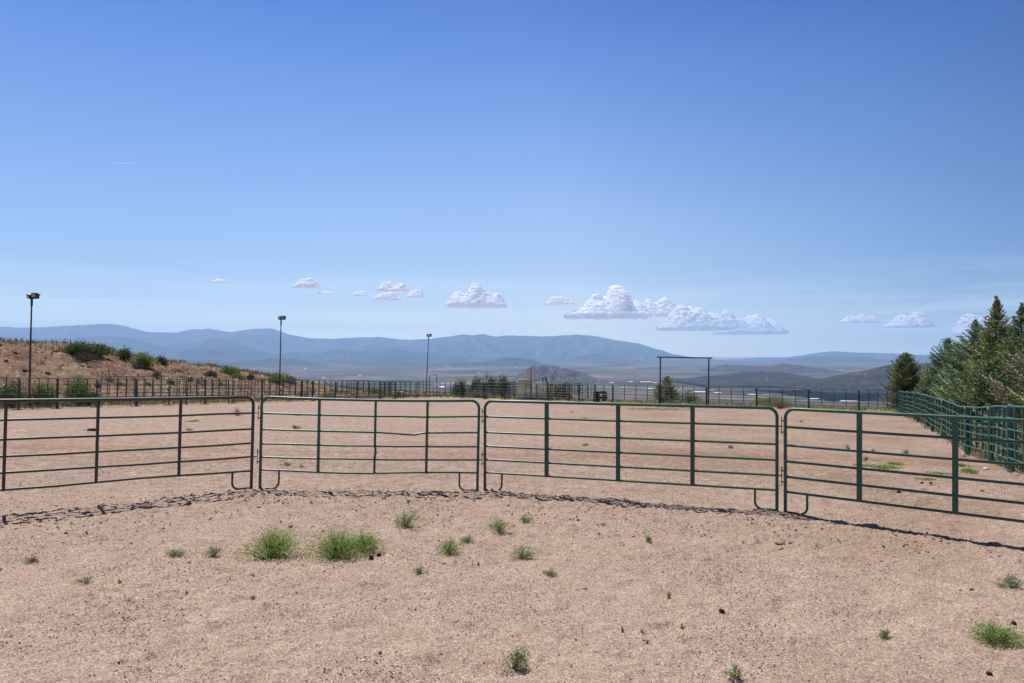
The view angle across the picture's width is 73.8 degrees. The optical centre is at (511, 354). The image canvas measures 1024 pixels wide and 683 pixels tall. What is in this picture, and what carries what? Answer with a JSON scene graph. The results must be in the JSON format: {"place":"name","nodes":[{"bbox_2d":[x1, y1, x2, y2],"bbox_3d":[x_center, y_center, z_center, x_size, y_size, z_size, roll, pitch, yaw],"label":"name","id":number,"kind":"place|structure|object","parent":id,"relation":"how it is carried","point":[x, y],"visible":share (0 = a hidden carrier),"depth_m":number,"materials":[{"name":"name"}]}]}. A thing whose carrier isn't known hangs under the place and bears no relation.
{"place":"outdoors","nodes":[
{"label":"outdoors","id":0,"kind":"place"},
{"bbox_2d":[0,337,464,404],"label":"dry grass","id":1,"kind":"structure","parent":0,"point":[52,341],"depth_m":50.05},
{"bbox_2d":[4,336,468,363],"bbox_3d":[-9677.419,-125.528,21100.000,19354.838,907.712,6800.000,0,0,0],"label":"foothills","id":2,"kind":"structure","parent":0,"point":[225,350],"depth_m":20567.85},
{"bbox_2d":[166,358,326,366],"bbox_3d":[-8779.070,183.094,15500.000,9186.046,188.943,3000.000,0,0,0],"label":"mesa ridge","id":3,"kind":"structure","parent":0,"point":[275,362],"depth_m":14970.79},
{"bbox_2d":[292,278,320,288],"bbox_3d":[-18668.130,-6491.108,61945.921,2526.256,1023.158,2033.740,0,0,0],"label":"cloud","id":4,"kind":"structure","parent":0,"point":[309,283],"depth_m":61642.87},
{"bbox_2d":[372,292,401,299],"bbox_3d":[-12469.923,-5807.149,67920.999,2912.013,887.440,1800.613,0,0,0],"label":"cloud","id":5,"kind":"structure","parent":0,"point":[388,296],"depth_m":67552.92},
{"bbox_2d":[375,281,408,291],"bbox_3d":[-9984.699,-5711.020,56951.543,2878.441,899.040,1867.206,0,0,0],"label":"cloud","id":6,"kind":"structure","parent":0,"point":[388,286],"depth_m":56665.11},
{"bbox_2d":[407,289,423,297],"bbox_3d":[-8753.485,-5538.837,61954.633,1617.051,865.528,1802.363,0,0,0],"label":"cloud","id":7,"kind":"structure","parent":0,"point":[416,293],"depth_m":61653.08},
{"bbox_2d":[0,324,942,362],"bbox_3d":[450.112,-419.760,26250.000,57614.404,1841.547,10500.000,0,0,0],"label":"mountain range","id":8,"kind":"structure","parent":0,"point":[477,348],"depth_m":27706.22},
{"bbox_2d":[445,283,507,308],"bbox_3d":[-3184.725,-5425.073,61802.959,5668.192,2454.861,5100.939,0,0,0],"label":"cloud","id":9,"kind":"structure","parent":0,"point":[475,296],"depth_m":60819.19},
{"bbox_2d":[346,357,632,366],"bbox_3d":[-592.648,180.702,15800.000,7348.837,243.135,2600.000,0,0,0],"label":"mesa ridge","id":10,"kind":"structure","parent":0,"point":[513,361],"depth_m":15391.16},
{"bbox_2d":[0,340,1023,682],"bbox_3d":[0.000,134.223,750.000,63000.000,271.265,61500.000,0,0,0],"label":"ground","id":11,"kind":"structure","parent":0,"point":[228,628],"depth_m":8.04,"materials":[{"name":"soil"}]},
{"bbox_2d":[0,377,19,409],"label":"corral panel","id":12,"kind":"object","parent":11,"relation":"on","point":[6,389],"visible":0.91,"depth_m":32.44,"materials":[{"name":"green paint"}]},
{"bbox_2d":[0,379,32,406],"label":"shrub","id":13,"kind":"object","parent":11,"relation":"on","point":[11,392],"visible":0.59,"depth_m":34.26,"materials":[{"name":"green plant"}]},
{"bbox_2d":[26,293,39,403],"bbox_3d":[-24.962,-0.147,35.567,0.549,6.128,0.359,0,0,0],"label":"floodlight pole","id":14,"kind":"object","parent":11,"relation":"on","point":[31,296],"visible":0.91,"depth_m":35.53,"materials":[{"name":"black metal"}]},
{"bbox_2d":[20,382,45,405],"bbox_3d":[-24.950,2.082,35.603,1.720,1.296,1.326,0,0,-30],"label":"shrub","id":15,"kind":"object","parent":11,"relation":"on","point":[33,395],"visible":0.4,"depth_m":35.43,"materials":[{"name":"green plant"}]},
{"bbox_2d":[18,378,56,409],"bbox_3d":[-23.272,1.923,33.541,0.046,1.538,1.744,0,-2,26],"label":"corral panel","id":16,"kind":"object","parent":11,"relation":"on","point":[38,389],"visible":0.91,"depth_m":33.53,"materials":[{"name":"green paint"}]},
{"bbox_2d":[27,380,61,405],"bbox_3d":[-24.428,2.063,35.831,1.401,1.468,1.447,0,0,-16],"label":"shrub","id":17,"kind":"object","parent":11,"relation":"on","point":[43,392],"visible":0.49,"depth_m":35.55,"materials":[{"name":"green plant"}]},
{"bbox_2d":[59,338,91,355],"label":"shrub","id":18,"kind":"object","parent":11,"relation":"on","point":[73,348],"visible":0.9,"depth_m":46.53,"materials":[{"name":"green plant"}]},
{"bbox_2d":[56,378,96,408],"bbox_3d":[-22.442,1.999,35.242,0.046,1.538,2.026,0,-2,26],"label":"corral panel","id":19,"kind":"object","parent":11,"relation":"on","point":[77,393],"visible":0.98,"depth_m":35.25,"materials":[{"name":"green paint"}]},
{"bbox_2d":[59,375,95,404],"bbox_3d":[-23.645,1.976,37.102,1.653,1.715,1.510,0,0,0],"label":"shrub","id":20,"kind":"object","parent":11,"relation":"on","point":[72,388],"visible":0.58,"depth_m":36.98,"materials":[{"name":"green plant"}]},
{"bbox_2d":[66,352,102,360],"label":"dead bush","id":21,"kind":"object","parent":11,"relation":"on","point":[86,357],"visible":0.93,"depth_m":46.13,"materials":[{"name":"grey plant"}]},
{"bbox_2d":[82,335,118,356],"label":"shrub","id":22,"kind":"object","parent":11,"relation":"on","point":[96,349],"visible":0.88,"depth_m":47.38,"materials":[{"name":"green plant"}]},
{"bbox_2d":[96,378,136,406],"bbox_3d":[-21.506,2.086,37.160,0.046,1.538,2.219,0,-2,26],"label":"corral panel","id":23,"kind":"object","parent":11,"relation":"on","point":[107,393],"visible":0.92,"depth_m":36.77,"materials":[{"name":"green paint"}]},
{"bbox_2d":[100,376,134,396],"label":"corral panel","id":24,"kind":"object","parent":11,"relation":"on","point":[109,380],"visible":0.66,"depth_m":40.45,"materials":[{"name":"green paint"}]},
{"bbox_2d":[116,345,132,358],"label":"shrub","id":25,"kind":"object","parent":11,"relation":"on","point":[123,353],"visible":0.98,"depth_m":49.83,"materials":[{"name":"green plant"}]},
{"bbox_2d":[0,396,257,490],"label":"corral panel","id":26,"kind":"object","parent":11,"relation":"on","point":[97,451],"visible":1,"depth_m":9.99,"materials":[{"name":"green paint"}]},
{"bbox_2d":[129,350,160,367],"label":"shrub","id":27,"kind":"object","parent":11,"relation":"on","point":[144,360],"visible":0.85,"depth_m":49.44,"materials":[{"name":"green plant"}]},
{"bbox_2d":[134,376,169,396],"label":"corral panel","id":28,"kind":"object","parent":11,"relation":"on","point":[143,392],"visible":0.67,"depth_m":42.55,"materials":[{"name":"green paint"}]},
{"bbox_2d":[136,379,169,405],"bbox_3d":[-20.558,2.173,39.103,0.045,1.538,2.067,0,-2,26],"label":"corral panel","id":29,"kind":"object","parent":11,"relation":"on","point":[153,384],"visible":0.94,"depth_m":39.16,"materials":[{"name":"green paint"}]},
{"bbox_2d":[169,379,204,404],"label":"corral panel","id":30,"kind":"object","parent":11,"relation":"on","point":[187,388],"visible":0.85,"depth_m":41.14,"materials":[{"name":"green paint"}]},
{"bbox_2d":[201,545,222,557],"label":"weed","id":31,"kind":"object","parent":11,"relation":"on","point":[214,552],"visible":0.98,"depth_m":7.48,"materials":[{"name":"green plant"}]},
{"bbox_2d":[205,379,232,403],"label":"corral panel","id":32,"kind":"object","parent":11,"relation":"on","point":[219,388],"visible":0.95,"depth_m":43.23,"materials":[{"name":"green paint"}]},
{"bbox_2d":[0,341,447,405],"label":"hillside rocks","id":33,"kind":"object","parent":11,"relation":"on","point":[167,372],"visible":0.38,"depth_m":49.10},
{"bbox_2d":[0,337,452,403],"bbox_3d":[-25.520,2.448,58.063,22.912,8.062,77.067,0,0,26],"label":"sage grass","id":34,"kind":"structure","parent":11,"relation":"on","point":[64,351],"depth_m":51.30,"materials":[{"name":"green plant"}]},
{"bbox_2d":[220,363,244,374],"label":"shrub","id":35,"kind":"object","parent":11,"relation":"on","point":[229,370],"visible":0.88,"depth_m":57.31,"materials":[{"name":"green plant"}]},
{"bbox_2d":[0,393,492,409],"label":"margin grass","id":36,"kind":"structure","parent":11,"relation":"on","point":[163,402],"depth_m":42.45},
{"bbox_2d":[233,380,261,402],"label":"corral panel","id":37,"kind":"object","parent":11,"relation":"on","point":[241,384],"visible":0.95,"depth_m":45.32,"materials":[{"name":"green paint"}]},
{"bbox_2d":[226,522,312,561],"bbox_3d":[-2.664,2.022,7.570,0.839,0.541,0.734,0,0,0],"label":"weed","id":38,"kind":"object","parent":11,"relation":"on","point":[273,550],"visible":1,"depth_m":7.53,"materials":[{"name":"green plant"}]},
{"bbox_2d":[262,380,289,401],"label":"corral panel","id":39,"kind":"object","parent":11,"relation":"on","point":[282,391],"visible":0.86,"depth_m":47.55,"materials":[{"name":"green paint"}]},
{"bbox_2d":[267,370,290,381],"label":"shrub","id":40,"kind":"object","parent":11,"relation":"on","point":[274,377],"visible":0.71,"depth_m":58.98,"materials":[{"name":"green plant"}]},
{"bbox_2d":[278,316,285,395],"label":"floodlight pole","id":41,"kind":"object","parent":11,"relation":"on","point":[280,318],"visible":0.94,"depth_m":51.81,"materials":[{"name":"black metal"}]},
{"bbox_2d":[300,516,372,562],"bbox_3d":[-1.987,2.030,7.594,0.938,0.501,0.744,0,0,0],"label":"weed","id":42,"kind":"object","parent":11,"relation":"on","point":[333,550],"visible":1,"depth_m":7.53,"materials":[{"name":"green plant"}]},
{"bbox_2d":[336,380,356,398],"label":"corral panel","id":43,"kind":"object","parent":11,"relation":"on","point":[346,393],"visible":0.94,"depth_m":54.27,"materials":[{"name":"green paint"}]},
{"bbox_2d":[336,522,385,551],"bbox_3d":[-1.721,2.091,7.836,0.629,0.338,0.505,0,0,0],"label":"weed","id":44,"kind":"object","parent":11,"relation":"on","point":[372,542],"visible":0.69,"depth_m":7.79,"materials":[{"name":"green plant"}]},
{"bbox_2d":[257,396,482,490],"bbox_3d":[-2.314,1.471,11.199,3.668,1.519,0.048,1,0,-3],"label":"corral panel","id":45,"kind":"object","parent":11,"relation":"on","point":[375,416],"visible":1,"depth_m":11.19,"materials":[{"name":"green paint"}]},
{"bbox_2d":[379,382,394,398],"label":"slatted gate","id":46,"kind":"structure","parent":11,"relation":"on","point":[389,387],"depth_m":58.11,"materials":[{"name":"metal"}]},
{"bbox_2d":[390,503,423,529],"bbox_3d":[-1.388,2.093,8.953,0.504,0.377,0.439,0,0,0],"label":"weed","id":47,"kind":"object","parent":11,"relation":"on","point":[403,521],"visible":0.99,"depth_m":8.91,"materials":[{"name":"green plant"}]},
{"bbox_2d":[435,538,462,556],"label":"weed","id":48,"kind":"object","parent":11,"relation":"on","point":[448,549],"visible":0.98,"depth_m":7.74,"materials":[{"name":"green plant"}]},
{"bbox_2d":[447,376,468,395],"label":"juniper tree","id":49,"kind":"object","parent":11,"relation":"on","point":[457,388],"visible":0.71,"depth_m":70.66,"materials":[{"name":"green plant"}]},
{"bbox_2d":[462,382,503,397],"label":"corral panel","id":50,"kind":"object","parent":11,"relation":"on","point":[482,385],"visible":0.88,"depth_m":63.92,"materials":[{"name":"green paint"}]},
{"bbox_2d":[480,371,499,395],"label":"juniper tree","id":51,"kind":"object","parent":11,"relation":"on","point":[491,384],"visible":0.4,"depth_m":72.63,"materials":[{"name":"green plant"}]},
{"bbox_2d":[487,516,512,532],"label":"weed","id":52,"kind":"object","parent":11,"relation":"on","point":[497,526],"visible":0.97,"depth_m":8.63,"materials":[{"name":"green plant"}]},
{"bbox_2d":[494,372,511,395],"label":"juniper tree","id":53,"kind":"object","parent":11,"relation":"on","point":[500,387],"visible":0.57,"depth_m":70.87,"materials":[{"name":"green plant"}]},
{"bbox_2d":[0,448,1016,682],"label":"dirt clods","id":54,"kind":"object","parent":11,"relation":"on","point":[380,652],"visible":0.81,"depth_m":7.36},
{"bbox_2d":[8,451,1012,682],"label":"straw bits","id":55,"kind":"object","parent":11,"relation":"on","point":[486,549],"visible":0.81,"depth_m":7.42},
{"bbox_2d":[0,480,1023,590],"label":"dirt clods","id":56,"kind":"object","parent":11,"relation":"on","point":[742,542],"visible":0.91,"depth_m":9.31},
{"bbox_2d":[495,645,532,675],"bbox_3d":[0.010,2.202,4.928,0.282,0.208,0.250,0,0,0],"label":"weed","id":57,"kind":"object","parent":11,"relation":"on","point":[518,661],"visible":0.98,"depth_m":4.93,"materials":[{"name":"green plant"}]},
{"bbox_2d":[507,544,537,559],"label":"weed","id":58,"kind":"object","parent":11,"relation":"on","point":[521,555],"visible":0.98,"depth_m":7.61,"materials":[{"name":"green plant"}]},
{"bbox_2d":[505,383,547,400],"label":"corral panel","id":59,"kind":"object","parent":11,"relation":"on","point":[525,389],"visible":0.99,"depth_m":61.77,"materials":[{"name":"green paint"}]},
{"bbox_2d":[516,367,549,399],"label":"bucking chute","id":60,"kind":"object","parent":11,"relation":"on","point":[540,395],"visible":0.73,"depth_m":63.57,"materials":[{"name":"grey metal"}]},
{"bbox_2d":[548,383,578,401],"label":"corral panel","id":61,"kind":"object","parent":11,"relation":"on","point":[563,395],"visible":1,"depth_m":60.37,"materials":[{"name":"green paint"}]},
{"bbox_2d":[579,384,612,402],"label":"corral panel","id":62,"kind":"object","parent":11,"relation":"on","point":[587,393],"visible":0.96,"depth_m":59.15,"materials":[{"name":"green paint"}]},
{"bbox_2d":[481,400,782,510],"bbox_3d":[1.706,1.516,10.641,4.676,1.519,0.051,0,0,19],"label":"corral panel","id":63,"kind":"object","parent":11,"relation":"on","point":[618,452],"visible":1,"depth_m":10.56,"materials":[{"name":"green paint"}]},
{"bbox_2d":[613,385,658,403],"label":"corral panel","id":64,"kind":"object","parent":11,"relation":"on","point":[635,397],"visible":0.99,"depth_m":57.50,"materials":[{"name":"green paint"}]},
{"bbox_2d":[614,406,696,410],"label":"scattered hay","id":65,"kind":"object","parent":11,"relation":"on","point":[663,408],"visible":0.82,"depth_m":46.01,"materials":[{"name":"plant"}]},
{"bbox_2d":[654,375,679,401],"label":"spruce tree","id":66,"kind":"object","parent":11,"relation":"on","point":[668,384],"visible":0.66,"depth_m":63.65,"materials":[{"name":"plant"}]},
{"bbox_2d":[661,386,705,403],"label":"corral panel","id":67,"kind":"object","parent":11,"relation":"on","point":[694,393],"visible":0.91,"depth_m":55.64,"materials":[{"name":"green paint"}]},
{"bbox_2d":[657,356,711,404],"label":"overhead gate frame","id":68,"kind":"object","parent":11,"relation":"on","point":[708,358],"visible":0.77,"depth_m":55.48,"materials":[{"name":"brown metal"}]},
{"bbox_2d":[672,388,703,402],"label":"shrub","id":69,"kind":"object","parent":11,"relation":"on","point":[690,397],"visible":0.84,"depth_m":61.76,"materials":[{"name":"green plant"}]},
{"bbox_2d":[707,387,756,405],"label":"corral panel","id":70,"kind":"object","parent":11,"relation":"on","point":[743,394],"visible":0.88,"depth_m":53.76,"materials":[{"name":"green paint"}]},
{"bbox_2d":[725,662,745,680],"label":"weed","id":71,"kind":"object","parent":11,"relation":"on","point":[734,674],"visible":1,"depth_m":4.81,"materials":[{"name":"green plant"}]},
{"bbox_2d":[757,388,808,407],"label":"corral panel","id":72,"kind":"object","parent":11,"relation":"on","point":[782,395],"visible":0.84,"depth_m":52.40,"materials":[{"name":"green paint"}]},
{"bbox_2d":[809,389,858,410],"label":"corral panel","id":73,"kind":"object","parent":11,"relation":"on","point":[821,396],"visible":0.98,"depth_m":50.88,"materials":[{"name":"green paint"}]},
{"bbox_2d":[859,390,896,411],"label":"corral panel","id":74,"kind":"object","parent":11,"relation":"on","point":[887,401],"visible":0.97,"depth_m":49.36,"materials":[{"name":"green paint"}]},
{"bbox_2d":[876,352,924,406],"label":"spruce tree","id":75,"kind":"object","parent":11,"relation":"on","point":[904,371],"visible":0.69,"depth_m":56.66,"materials":[{"name":"green plant"}]},
{"bbox_2d":[781,408,1023,522],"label":"corral panel","id":76,"kind":"object","parent":11,"relation":"on","point":[954,477],"visible":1,"depth_m":8.85,"materials":[{"name":"green paint"}]},
{"bbox_2d":[916,392,925,425],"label":"corral panel","id":77,"kind":"object","parent":11,"relation":"on","point":[920,408],"visible":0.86,"depth_m":34.31,"materials":[{"name":"green paint"}]},
{"bbox_2d":[912,366,940,411],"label":"spruce tree","id":78,"kind":"object","parent":11,"relation":"on","point":[926,381],"visible":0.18,"depth_m":48.90,"materials":[{"name":"plant"}]},
{"bbox_2d":[926,394,930,430],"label":"corral panel","id":79,"kind":"object","parent":11,"relation":"on","point":[928,420],"visible":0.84,"depth_m":31.36,"materials":[{"name":"green paint"}]},
{"bbox_2d":[910,338,961,394],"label":"spruce tree","id":80,"kind":"object","parent":11,"relation":"on","point":[935,361],"visible":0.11,"depth_m":49.93,"materials":[{"name":"green plant"}]},
{"bbox_2d":[930,396,941,435],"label":"corral panel","id":81,"kind":"object","parent":11,"relation":"on","point":[938,411],"visible":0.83,"depth_m":28.49,"materials":[{"name":"green paint"}]},
{"bbox_2d":[920,343,965,411],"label":"spruce tree","id":82,"kind":"object","parent":11,"relation":"on","point":[947,368],"visible":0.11,"depth_m":45.73,"materials":[{"name":"green plant"}]},
{"bbox_2d":[942,399,952,436],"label":"corral panel","id":83,"kind":"object","parent":11,"relation":"on","point":[947,421],"visible":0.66,"depth_m":25.74,"materials":[{"name":"green paint"}]},
{"bbox_2d":[924,319,990,414],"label":"spruce tree","id":84,"kind":"object","parent":11,"relation":"on","point":[974,335],"visible":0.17,"depth_m":40.31,"materials":[{"name":"green plant"}]},
{"bbox_2d":[953,403,965,453],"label":"corral panel","id":85,"kind":"object","parent":11,"relation":"on","point":[959,422],"visible":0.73,"depth_m":22.55,"materials":[{"name":"green paint"}]},
{"bbox_2d":[932,296,1018,414],"bbox_3d":[24.991,0.724,34.658,5.138,7.547,7.146,0,0,0],"label":"spruce tree","id":86,"kind":"object","parent":11,"relation":"on","point":[988,349],"visible":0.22,"depth_m":34.95,"materials":[{"name":"green plant"}]},
{"bbox_2d":[965,406,989,459],"bbox_3d":[13.647,2.284,20.044,0.050,1.540,3.008,1,-4,24],"label":"corral panel","id":87,"kind":"object","parent":11,"relation":"on","point":[982,434],"visible":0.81,"depth_m":20.02,"materials":[{"name":"green paint"}]},
{"bbox_2d":[934,357,1022,429],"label":"spruce tree","id":88,"kind":"object","parent":11,"relation":"on","point":[981,384],"visible":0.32,"depth_m":30.37,"materials":[{"name":"green plant"}]},
{"bbox_2d":[959,302,1023,422],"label":"spruce tree","id":89,"kind":"object","parent":11,"relation":"on","point":[1017,326],"visible":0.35,"depth_m":30.35,"materials":[{"name":"green plant"}]},
{"bbox_2d":[960,344,1023,445],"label":"spruce tree","id":90,"kind":"object","parent":11,"relation":"on","point":[998,387],"visible":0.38,"depth_m":25.25,"materials":[{"name":"green plant"}]},
{"bbox_2d":[962,614,1023,649],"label":"weed","id":91,"kind":"object","parent":11,"relation":"on","point":[995,631],"visible":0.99,"depth_m":5.41,"materials":[{"name":"green plant"}]},
{"bbox_2d":[988,405,1009,471],"bbox_3d":[12.326,2.075,17.283,0.053,1.570,3.009,2,-3,28],"label":"corral panel","id":92,"kind":"object","parent":11,"relation":"on","point":[994,427],"visible":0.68,"depth_m":17.28,"materials":[{"name":"green paint"}]},
{"bbox_2d":[980,355,1023,458],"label":"spruce tree","id":93,"kind":"object","parent":11,"relation":"on","point":[1020,378],"visible":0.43,"depth_m":20.08,"materials":[{"name":"green plant"}]},
{"bbox_2d":[1009,408,1014,471],"bbox_3d":[11.655,2.149,15.920,0.123,1.800,0.117,0,0,9],"label":"fence post","id":94,"kind":"object","parent":11,"relation":"on","point":[1011,426],"visible":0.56,"depth_m":15.88,"materials":[{"name":"metal"}]},
{"bbox_2d":[1000,571,1023,589],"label":"weed","id":95,"kind":"object","parent":11,"relation":"on","point":[1012,584],"visible":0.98,"depth_m":6.67,"materials":[{"name":"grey plant"}]},
{"bbox_2d":[1006,404,1023,471],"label":"corral panel","id":96,"kind":"object","parent":11,"relation":"on","point":[1015,430],"visible":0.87,"depth_m":15.24,"materials":[{"name":"green paint"}]},
{"bbox_2d":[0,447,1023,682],"bbox_3d":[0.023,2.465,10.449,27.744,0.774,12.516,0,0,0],"label":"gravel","id":97,"kind":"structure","parent":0,"point":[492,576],"depth_m":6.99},
{"bbox_2d":[0,0,1023,359],"label":"sky","id":98,"kind":"structure","parent":0,"point":[807,166],"materials":[{"name":"blue"}]},
{"bbox_2d":[509,365,601,382],"bbox_3d":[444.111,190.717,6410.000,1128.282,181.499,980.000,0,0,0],"label":"conical hill","id":99,"kind":"structure","parent":0,"point":[554,374],"depth_m":6238.68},
{"bbox_2d":[546,296,577,304],"bbox_3d":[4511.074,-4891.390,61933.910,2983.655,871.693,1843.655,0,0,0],"label":"cloud","id":100,"kind":"structure","parent":0,"point":[557,300],"depth_m":61652.99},
{"bbox_2d":[563,285,653,319],"bbox_3d":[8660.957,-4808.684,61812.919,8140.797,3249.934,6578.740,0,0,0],"label":"cloud","id":101,"kind":"structure","parent":0,"point":[615,302],"depth_m":60465.09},
{"bbox_2d":[644,297,677,316],"bbox_3d":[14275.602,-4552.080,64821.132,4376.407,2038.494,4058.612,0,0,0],"label":"cloud","id":102,"kind":"structure","parent":0,"point":[664,306],"depth_m":64162.75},
{"bbox_2d":[656,305,736,330],"bbox_3d":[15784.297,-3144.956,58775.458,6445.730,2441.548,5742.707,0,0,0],"label":"cloud","id":103,"kind":"structure","parent":0,"point":[684,318],"depth_m":57580.57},
{"bbox_2d":[441,395,1023,474],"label":"green grass","id":104,"kind":"structure","parent":0,"point":[977,451],"depth_m":49.97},
{"bbox_2d":[670,371,818,386],"bbox_3d":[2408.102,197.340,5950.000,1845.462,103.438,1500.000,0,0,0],"label":"juniper hills","id":105,"kind":"structure","parent":0,"point":[739,379],"depth_m":5726.19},
{"bbox_2d":[552,353,936,363],"bbox_3d":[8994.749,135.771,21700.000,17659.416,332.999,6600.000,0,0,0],"label":"foothills","id":106,"kind":"structure","parent":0,"point":[600,358],"depth_m":20994.48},
{"bbox_2d":[711,309,789,334],"bbox_3d":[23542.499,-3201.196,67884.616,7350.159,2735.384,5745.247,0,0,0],"label":"cloud","id":107,"kind":"structure","parent":0,"point":[756,324],"depth_m":66410.84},
{"bbox_2d":[700,364,843,373],"bbox_3d":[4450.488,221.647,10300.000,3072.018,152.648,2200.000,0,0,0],"label":"mesa ridge","id":108,"kind":"structure","parent":0,"point":[786,368],"depth_m":10121.68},
{"bbox_2d":[840,315,884,322],"bbox_3d":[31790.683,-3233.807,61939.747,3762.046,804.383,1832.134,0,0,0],"label":"cloud","id":109,"kind":"structure","parent":0,"point":[861,319],"depth_m":61604.38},
{"bbox_2d":[746,360,982,393],"bbox_3d":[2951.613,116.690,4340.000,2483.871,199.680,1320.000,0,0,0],"label":"juniper hills","id":110,"kind":"structure","parent":0,"point":[864,381],"depth_m":4165.14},
{"bbox_2d":[882,311,938,327],"bbox_3d":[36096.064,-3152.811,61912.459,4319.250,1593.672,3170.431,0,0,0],"label":"cloud","id":111,"kind":"structure","parent":0,"point":[917,319],"depth_m":61407.40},
{"bbox_2d":[949,313,1023,335],"bbox_3d":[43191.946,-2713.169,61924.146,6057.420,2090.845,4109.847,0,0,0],"label":"cloud","id":112,"kind":"structure","parent":0,"point":[963,323],"depth_m":61877.75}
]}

